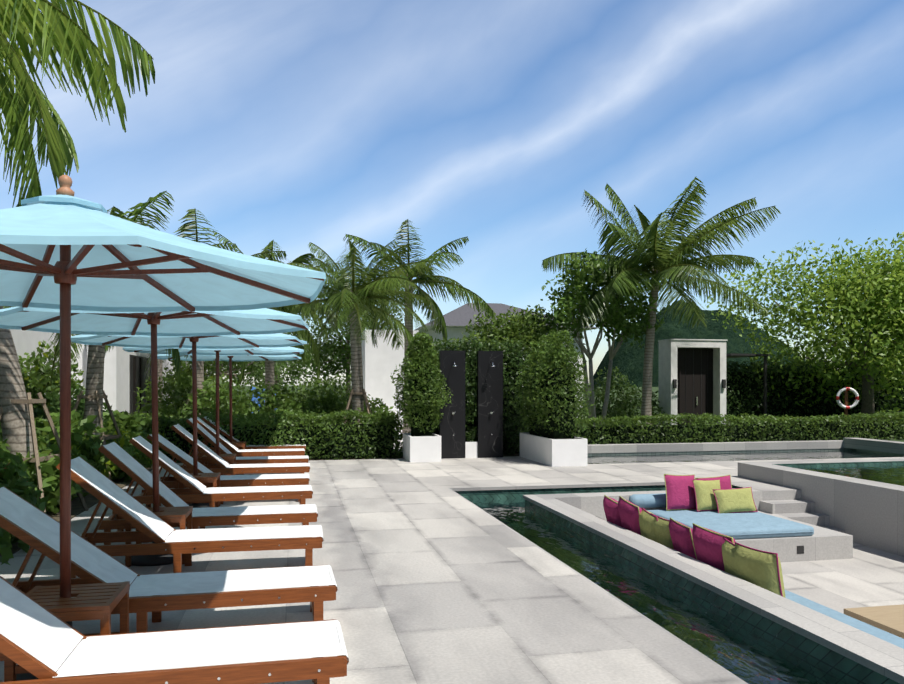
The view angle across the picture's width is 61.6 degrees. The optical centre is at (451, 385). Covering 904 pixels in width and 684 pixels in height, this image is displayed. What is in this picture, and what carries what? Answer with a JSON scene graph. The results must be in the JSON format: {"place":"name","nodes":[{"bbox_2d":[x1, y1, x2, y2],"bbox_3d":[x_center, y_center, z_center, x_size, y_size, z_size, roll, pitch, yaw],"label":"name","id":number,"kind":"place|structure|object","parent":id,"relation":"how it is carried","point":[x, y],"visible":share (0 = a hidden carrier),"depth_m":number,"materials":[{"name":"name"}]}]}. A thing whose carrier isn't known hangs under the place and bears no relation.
{"place":"outdoors","nodes":[
{"label":"outdoors","id":0,"kind":"place"},
{"bbox_2d":[0,462,151,556],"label":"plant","id":1,"kind":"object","parent":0,"point":[91,500],"depth_m":10.34,"materials":[{"name":"green plant"}]},
{"bbox_2d":[0,0,154,511],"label":"palm","id":2,"kind":"object","parent":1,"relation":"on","point":[64,34],"depth_m":9.14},
{"bbox_2d":[3,191,191,479],"bbox_3d":[-6.226,-0.897,13.034,4.390,5.098,4.354,0,0,-12],"label":"palm","id":3,"kind":"object","parent":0,"point":[94,395],"depth_m":12.92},
{"bbox_2d":[0,449,903,683],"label":"pool deck paving","id":4,"kind":"structure","parent":0,"point":[440,577],"depth_m":6.29,"materials":[{"name":"stone"}]},
{"bbox_2d":[4,581,129,681],"bbox_3d":[-2.155,1.416,4.290,0.520,0.457,0.520,0,0,-12],"label":"side table","id":5,"kind":"object","parent":4,"relation":"on","point":[99,601],"visible":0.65,"depth_m":4.21,"materials":[{"name":"brown wood"}]},
{"bbox_2d":[0,306,308,565],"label":"umbrella","id":6,"kind":"object","parent":4,"relation":"on","point":[153,325],"visible":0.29,"depth_m":7.54,"materials":[{"name":"blue fabric"}]},
{"bbox_2d":[125,506,192,566],"bbox_3d":[-2.759,1.416,7.168,0.520,0.457,0.520,0,0,-12],"label":"side table","id":7,"kind":"object","parent":4,"relation":"on","point":[181,514],"visible":0.48,"depth_m":6.99,"materials":[{"name":"brown wood"}]},
{"bbox_2d":[0,175,325,680],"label":"umbrella","id":8,"kind":"object","parent":4,"relation":"on","point":[64,250],"visible":0.9,"depth_m":4.32,"materials":[{"name":"blue fabric"}]},
{"bbox_2d":[0,486,337,634],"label":"sun lounger","id":9,"kind":"object","parent":4,"relation":"on","point":[150,593],"visible":0.83,"depth_m":4.92,"materials":[{"name":"white fabric"}]},
{"bbox_2d":[0,576,348,683],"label":"sun lounger","id":10,"kind":"object","parent":4,"relation":"on","point":[32,630],"visible":1,"depth_m":3.67,"materials":[{"name":"white fabric"}]},
{"bbox_2d":[71,333,306,507],"bbox_3d":[-3.404,0.227,10.034,2.817,2.835,2.817,-1,0,-4],"label":"umbrella","id":11,"kind":"object","parent":4,"relation":"on","point":[233,341],"visible":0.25,"depth_m":10.53,"materials":[{"name":"blue fabric"}]},
{"bbox_2d":[56,456,323,577],"bbox_3d":[-2.223,1.136,6.649,2.153,1.017,0.626,0,0,-11],"label":"sun lounger","id":12,"kind":"object","parent":4,"relation":"on","point":[159,532],"visible":0.94,"depth_m":6.50,"materials":[{"name":"white fabric"}]},
{"bbox_2d":[175,472,220,505],"bbox_3d":[-3.362,1.416,10.045,0.520,0.457,0.520,0,0,-12],"label":"side table","id":13,"kind":"object","parent":4,"relation":"on","point":[214,478],"visible":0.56,"depth_m":9.84,"materials":[{"name":"brown wood"}]},
{"bbox_2d":[98,442,317,544],"bbox_3d":[-2.475,1.116,7.884,2.117,1.058,0.626,0,0,-12],"label":"sun lounger","id":14,"kind":"object","parent":4,"relation":"on","point":[304,514],"visible":0.81,"depth_m":7.72,"materials":[{"name":"white fabric"}]},
{"bbox_2d":[123,346,303,464],"bbox_3d":[-3.989,0.227,12.901,2.817,2.835,2.817,0,1,-15],"label":"umbrella","id":15,"kind":"object","parent":4,"relation":"on","point":[288,350],"visible":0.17,"depth_m":12.88,"materials":[{"name":"blue fabric"}]},
{"bbox_2d":[202,453,235,474],"bbox_3d":[-3.965,1.416,12.922,0.520,0.457,0.520,0,0,-12],"label":"side table","id":16,"kind":"object","parent":4,"relation":"on","point":[225,457],"visible":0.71,"depth_m":12.71,"materials":[{"name":"brown wood"}]},
{"bbox_2d":[129,436,312,507],"bbox_3d":[-2.842,1.136,9.492,2.153,1.017,0.626,0,0,-13],"label":"sun lounger","id":17,"kind":"object","parent":4,"relation":"on","point":[198,491],"visible":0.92,"depth_m":9.33,"materials":[{"name":"white fabric"}]},
{"bbox_2d":[146,434,309,505],"bbox_3d":[-3.141,1.157,10.802,2.186,0.974,0.626,0,0,-11],"label":"sun lounger","id":18,"kind":"object","parent":4,"relation":"on","point":[186,459],"visible":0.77,"depth_m":10.63,"materials":[{"name":"white fabric"}]},
{"bbox_2d":[157,354,301,449],"bbox_3d":[-4.610,0.227,15.797,2.817,2.835,2.817,0,0,-6],"label":"umbrella","id":19,"kind":"object","parent":4,"relation":"on","point":[230,358],"visible":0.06,"depth_m":16.41,"materials":[{"name":"blue fabric"}]},
{"bbox_2d":[220,441,245,449],"bbox_3d":[-4.569,1.416,15.800,0.520,0.457,0.520,0,0,-12],"label":"side table","id":20,"kind":"object","parent":4,"relation":"on","point":[240,444],"visible":0.33,"depth_m":15.59,"materials":[{"name":"brown wood"}]},
{"bbox_2d":[171,424,309,474],"bbox_3d":[-3.408,1.136,12.361,2.153,1.017,0.626,0,0,-11],"label":"sun lounger","id":21,"kind":"object","parent":4,"relation":"on","point":[224,467],"visible":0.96,"depth_m":12.18,"materials":[{"name":"white fabric"}]},
{"bbox_2d":[186,418,308,474],"bbox_3d":[-3.662,1.116,13.693,2.117,1.058,0.626,0,0,-11],"label":"sun lounger","id":22,"kind":"object","parent":4,"relation":"on","point":[203,432],"visible":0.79,"depth_m":13.52,"materials":[{"name":"brown wood"}]},
{"bbox_2d":[197,417,304,457],"bbox_3d":[-4.054,1.136,15.251,2.153,1.017,0.626,0,0,-12],"label":"sun lounger","id":23,"kind":"object","parent":4,"relation":"on","point":[255,452],"visible":0.71,"depth_m":15.07,"materials":[{"name":"white fabric"}]},
{"bbox_2d":[202,416,305,449],"bbox_3d":[-4.300,1.157,16.565,2.186,0.974,0.626,0,0,-11],"label":"sun lounger","id":24,"kind":"object","parent":4,"relation":"on","point":[296,446],"visible":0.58,"depth_m":16.32,"materials":[{"name":"brown wood"}]},
{"bbox_2d":[144,407,407,462],"bbox_3d":[-3.882,1.091,17.092,5.903,1.204,1.496,0,0,-12],"label":"low hedge","id":25,"kind":"object","parent":4,"relation":"on","point":[285,415],"depth_m":16.95,"materials":[{"name":"green plant"}]},
{"bbox_2d":[403,433,440,461],"bbox_3d":[-0.675,1.370,16.821,0.680,0.550,1.100,0,0,-12],"label":"planter","id":26,"kind":"object","parent":4,"relation":"on","point":[421,448],"visible":0.98,"depth_m":16.30,"materials":[{"name":"white paint"}]},
{"bbox_2d":[390,332,452,432],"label":"shrub leaves","id":27,"kind":"object","parent":26,"relation":"in","point":[421,353],"visible":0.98,"depth_m":16.58,"materials":[{"name":"green plant"}]},
{"bbox_2d":[439,350,502,458],"bbox_3d":[0.467,0.430,17.075,1.460,2.430,0.410,0,0,-12],"label":"outdoor shower","id":28,"kind":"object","parent":4,"relation":"on","point":[489,404],"depth_m":17.20,"materials":[{"name":"black stone"}]},
{"bbox_2d":[462,331,479,441],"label":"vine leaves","id":29,"kind":"object","parent":4,"relation":"on","point":[473,384],"visible":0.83,"depth_m":17.28,"materials":[{"name":"green plant"}]},
{"bbox_2d":[465,442,477,457],"bbox_3d":[0.435,1.465,17.227,0.290,0.360,0.060,0,0,-12],"label":"planter","id":30,"kind":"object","parent":4,"relation":"on","point":[471,449],"depth_m":17.20,"materials":[{"name":"white concrete"}]},
{"bbox_2d":[520,433,586,466],"bbox_3d":[2.167,1.370,16.522,0.760,0.550,2.250,0,0,-12],"label":"planter","id":31,"kind":"object","parent":4,"relation":"on","point":[556,452],"visible":0.92,"depth_m":15.48,"materials":[{"name":"white paint"}]},
{"bbox_2d":[509,330,594,437],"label":"shrub leaves","id":32,"kind":"object","parent":31,"relation":"in","point":[544,358],"visible":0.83,"depth_m":15.86,"materials":[{"name":"green plant"}]},
{"bbox_2d":[587,438,903,454],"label":"pool wall","id":33,"kind":"structure","parent":4,"relation":"on","point":[854,444],"depth_m":19.24,"materials":[{"name":"concrete"}]},
{"bbox_2d":[0,0,903,385],"label":"sky","id":34,"kind":"structure","parent":0,"point":[294,124],"materials":[{"name":"blue"}]},
{"bbox_2d":[407,337,530,454],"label":"hedge wall","id":35,"kind":"structure","parent":0,"point":[515,351],"depth_m":18.08,"materials":[{"name":"green plant"}]},
{"bbox_2d":[411,365,574,438],"bbox_3d":[0.815,0.345,16.392,3.140,1.600,1.950,0,0,-12],"label":"shrub","id":36,"kind":"object","parent":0,"point":[415,431],"visible":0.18,"depth_m":15.89,"materials":[{"name":"green plant"}]},
{"bbox_2d":[177,386,903,454],"bbox_3d":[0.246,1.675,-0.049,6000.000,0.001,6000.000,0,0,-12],"label":"terrain","id":37,"kind":"structure","parent":0,"point":[654,389],"depth_m":156.55,"materials":[{"name":"green plant"}]},
{"bbox_2d":[10,329,211,421],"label":"building","id":38,"kind":"structure","parent":37,"relation":"on","point":[124,373],"depth_m":21.81,"materials":[{"name":"white paint"}]},
{"bbox_2d":[0,341,232,564],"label":"garden border leaves","id":39,"kind":"object","parent":37,"relation":"on","point":[18,477],"visible":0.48,"depth_m":11.16,"materials":[{"name":"green plant"}]},
{"bbox_2d":[128,206,236,398],"bbox_3d":[-9.163,-1.885,24.830,5.178,7.060,4.965,0,0,-12],"label":"palm","id":40,"kind":"object","parent":37,"relation":"on","point":[222,246],"depth_m":24.40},
{"bbox_2d":[224,307,322,406],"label":"tree","id":41,"kind":"object","parent":37,"relation":"on","point":[296,373],"depth_m":37.62,"materials":[{"name":"green plant"}]},
{"bbox_2d":[251,386,402,451],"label":"path and hoarding","id":42,"kind":"structure","parent":37,"relation":"on","point":[253,388],"depth_m":32.84,"materials":[{"name":"blue"}]},
{"bbox_2d":[105,209,297,416],"bbox_3d":[-6.383,-1.265,19.438,4.792,5.834,5.075,0,0,-12],"label":"palm","id":43,"kind":"object","parent":42,"relation":"on","point":[185,227],"depth_m":19.25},
{"bbox_2d":[163,360,294,399],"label":"tree","id":44,"kind":"object","parent":42,"relation":"on","point":[256,368],"depth_m":29.13,"materials":[{"name":"green plant"}]},
{"bbox_2d":[131,371,395,424],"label":"shrub leaves","id":45,"kind":"object","parent":42,"relation":"on","point":[328,402],"visible":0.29,"depth_m":19.39,"materials":[{"name":"green plant"}]},
{"bbox_2d":[213,230,342,416],"bbox_3d":[-5.561,-1.412,22.323,4.668,6.112,4.994,0,0,-12],"label":"palm","id":46,"kind":"object","parent":42,"relation":"on","point":[304,258],"depth_m":22.17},
{"bbox_2d":[290,268,416,401],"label":"tree","id":47,"kind":"object","parent":37,"relation":"on","point":[332,352],"depth_m":43.94,"materials":[{"name":"green plant"}]},
{"bbox_2d":[283,239,432,423],"bbox_3d":[-2.349,-1.067,18.847,4.122,5.437,4.082,0,0,-12],"label":"palm","id":48,"kind":"object","parent":37,"relation":"on","point":[379,290],"depth_m":18.64,"materials":[{"name":"green plant"}]},
{"bbox_2d":[336,219,494,435],"bbox_3d":[-1.205,-1.631,23.590,4.772,6.552,4.793,0,0,-12],"label":"palm","id":49,"kind":"object","parent":37,"relation":"on","point":[431,279],"depth_m":23.39,"materials":[{"name":"green plant"}]},
{"bbox_2d":[362,303,597,426],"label":"villa building","id":50,"kind":"structure","parent":37,"relation":"on","point":[381,362],"depth_m":29.59,"materials":[{"name":"white paint"}]},
{"bbox_2d":[436,304,585,370],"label":"tree","id":51,"kind":"object","parent":37,"relation":"on","point":[527,327],"depth_m":23.17,"materials":[{"name":"green plant"}]},
{"bbox_2d":[520,367,664,432],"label":"boundary shrub leaves","id":52,"kind":"object","parent":37,"relation":"on","point":[621,408],"visible":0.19,"depth_m":26.49,"materials":[{"name":"green plant"}]},
{"bbox_2d":[540,249,664,425],"bbox_3d":[4.640,-1.207,23.112,3.982,5.739,3.550,0,0,-12],"label":"frangipani tree","id":53,"kind":"object","parent":37,"relation":"on","point":[568,302],"depth_m":22.68,"materials":[{"name":"green plant"}]},
{"bbox_2d":[541,177,779,424],"bbox_3d":[6.306,-2.367,23.231,7.203,8.026,7.471,0,0,-12],"label":"tall palm","id":54,"kind":"object","parent":37,"relation":"on","point":[669,264],"depth_m":22.36,"materials":[{"name":"green plant"}]},
{"bbox_2d":[704,229,903,422],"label":"tree","id":55,"kind":"object","parent":37,"relation":"on","point":[877,285],"depth_m":26.14,"materials":[{"name":"green plant"}]},
{"bbox_2d":[726,360,903,423],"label":"boundary hedge","id":56,"kind":"object","parent":37,"relation":"on","point":[734,368],"depth_m":28.05,"materials":[{"name":"green plant"}]},
{"bbox_2d":[836,386,858,415],"bbox_3d":[12.277,0.835,23.594,0.680,1.620,0.248,0,0,8],"label":"life buoy","id":57,"kind":"object","parent":37,"relation":"on","point":[845,406],"visible":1,"depth_m":23.51,"materials":[{"name":"white plastic"}]},
{"bbox_2d":[469,450,903,683],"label":"pool water","id":58,"kind":"structure","parent":0,"point":[659,602],"depth_m":7.21,"materials":[{"name":"green liquid"}]},
{"bbox_2d":[523,458,903,683],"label":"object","id":59,"kind":"object","parent":58,"relation":"in","point":[849,553],"visible":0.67,"depth_m":8.91,"materials":[{"name":"concrete"}]},
{"bbox_2d":[647,510,813,538],"bbox_3d":[3.750,1.882,10.433,1.560,0.125,1.680,0,0,-12],"label":"daybed mattress","id":60,"kind":"object","parent":59,"relation":"on","point":[759,523],"visible":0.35,"depth_m":9.99,"materials":[{"name":"blue fabric"}]},
{"bbox_2d":[664,474,696,510],"bbox_3d":[3.345,1.566,11.093,0.533,0.533,0.142,3,-13,-18],"label":"pillow","id":61,"kind":"object","parent":60,"relation":"on","point":[680,493],"visible":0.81,"depth_m":11.03,"materials":[{"name":"pink fabric"}]},
{"bbox_2d":[692,479,720,511],"bbox_3d":[3.728,1.596,11.020,0.473,0.473,0.138,2,-19,-16],"label":"pillow","id":62,"kind":"object","parent":60,"relation":"on","point":[705,497],"visible":0.83,"depth_m":10.95,"materials":[{"name":"green fabric"}]},
{"bbox_2d":[695,475,731,488],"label":"throw pillow","id":63,"kind":"object","parent":60,"relation":"on","point":[725,481],"visible":0.29,"depth_m":11.27,"materials":[{"name":"pink fabric"}]},
{"bbox_2d":[629,493,812,535],"bbox_3d":[3.650,1.747,10.521,1.760,0.279,1.916,0,0,-12],"label":"daybed bolster","id":64,"kind":"object","parent":60,"relation":"on","point":[649,500],"visible":0.25,"depth_m":11.15,"materials":[{"name":"blue fabric"}]},
{"bbox_2d":[712,487,757,512],"bbox_3d":[4.062,1.655,10.886,0.591,0.374,0.138,-3,-24,-6],"label":"pillow","id":65,"kind":"object","parent":60,"relation":"on","point":[737,500],"visible":1,"depth_m":10.83,"materials":[{"name":"green fabric"}]},
{"bbox_2d":[785,590,903,648],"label":"bench cushion","id":66,"kind":"object","parent":59,"relation":"on","point":[859,625],"depth_m":6.00,"materials":[{"name":"blue fabric"}]},
{"bbox_2d":[603,495,621,526],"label":"bench pillow","id":67,"kind":"object","parent":66,"relation":"on","point":[611,509],"visible":0.35,"depth_m":9.22,"materials":[{"name":"fabric"}]},
{"bbox_2d":[618,496,641,534],"bbox_3d":[2.111,1.607,8.825,0.187,0.546,0.553,-14,7,-8],"label":"bench pillow","id":68,"kind":"object","parent":66,"relation":"on","point":[629,512],"visible":0.48,"depth_m":8.69,"materials":[{"name":"fabric"}]},
{"bbox_2d":[639,507,657,541],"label":"bench pillow","id":69,"kind":"object","parent":66,"relation":"on","point":[647,519],"visible":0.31,"depth_m":8.31,"materials":[{"name":"green fabric"}]},
{"bbox_2d":[650,513,673,549],"bbox_3d":[2.316,1.635,8.136,0.176,0.464,0.493,-16,6,-15],"label":"bench pillow","id":70,"kind":"object","parent":66,"relation":"on","point":[661,530],"visible":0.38,"depth_m":8.05,"materials":[{"name":"green fabric"}]},
{"bbox_2d":[669,518,696,558],"bbox_3d":[2.365,1.616,7.683,0.168,0.477,0.532,-15,2,-4],"label":"bench pillow","id":71,"kind":"object","parent":66,"relation":"on","point":[681,537],"visible":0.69,"depth_m":7.54,"materials":[{"name":"purple fabric"}]},
{"bbox_2d":[692,523,735,571],"bbox_3d":[2.483,1.597,7.093,0.216,0.524,0.572,-17,8,-17],"label":"bench pillow","id":72,"kind":"object","parent":66,"relation":"on","point":[708,543],"visible":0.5,"depth_m":7.03,"materials":[{"name":"fabric"}]},
{"bbox_2d":[722,537,737,576],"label":"bench pillow","id":73,"kind":"object","parent":66,"relation":"on","point":[729,558],"visible":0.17,"depth_m":6.71,"materials":[{"name":"green fabric"}]},
{"bbox_2d":[735,542,785,597],"bbox_3d":[2.613,1.626,6.441,0.191,0.507,0.513,-10,2,-19],"label":"bench pillow","id":74,"kind":"object","parent":66,"relation":"on","point":[760,568],"visible":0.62,"depth_m":6.30,"materials":[{"name":"green fabric"}]},
{"bbox_2d":[844,604,903,638],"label":"table","id":75,"kind":"object","parent":59,"relation":"on","point":[889,618],"visible":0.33,"depth_m":7.00,"materials":[{"name":"beige wood"}]},
{"bbox_2d":[593,300,804,386],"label":"forest hill","id":76,"kind":"structure","parent":0,"point":[628,360],"depth_m":863.21,"materials":[{"name":"green plant"}]},
{"bbox_2d":[658,339,769,424],"bbox_3d":[9.075,0.025,28.066,3.980,3.240,3.590,0,0,-12],"label":"doorway structure","id":77,"kind":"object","parent":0,"point":[692,375],"depth_m":26.59,"materials":[{"name":"paint"}]},
{"bbox_2d":[575,410,903,444],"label":"pool hedge","id":78,"kind":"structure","parent":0,"point":[734,420],"depth_m":19.94,"materials":[{"name":"green plant"}]}
]}

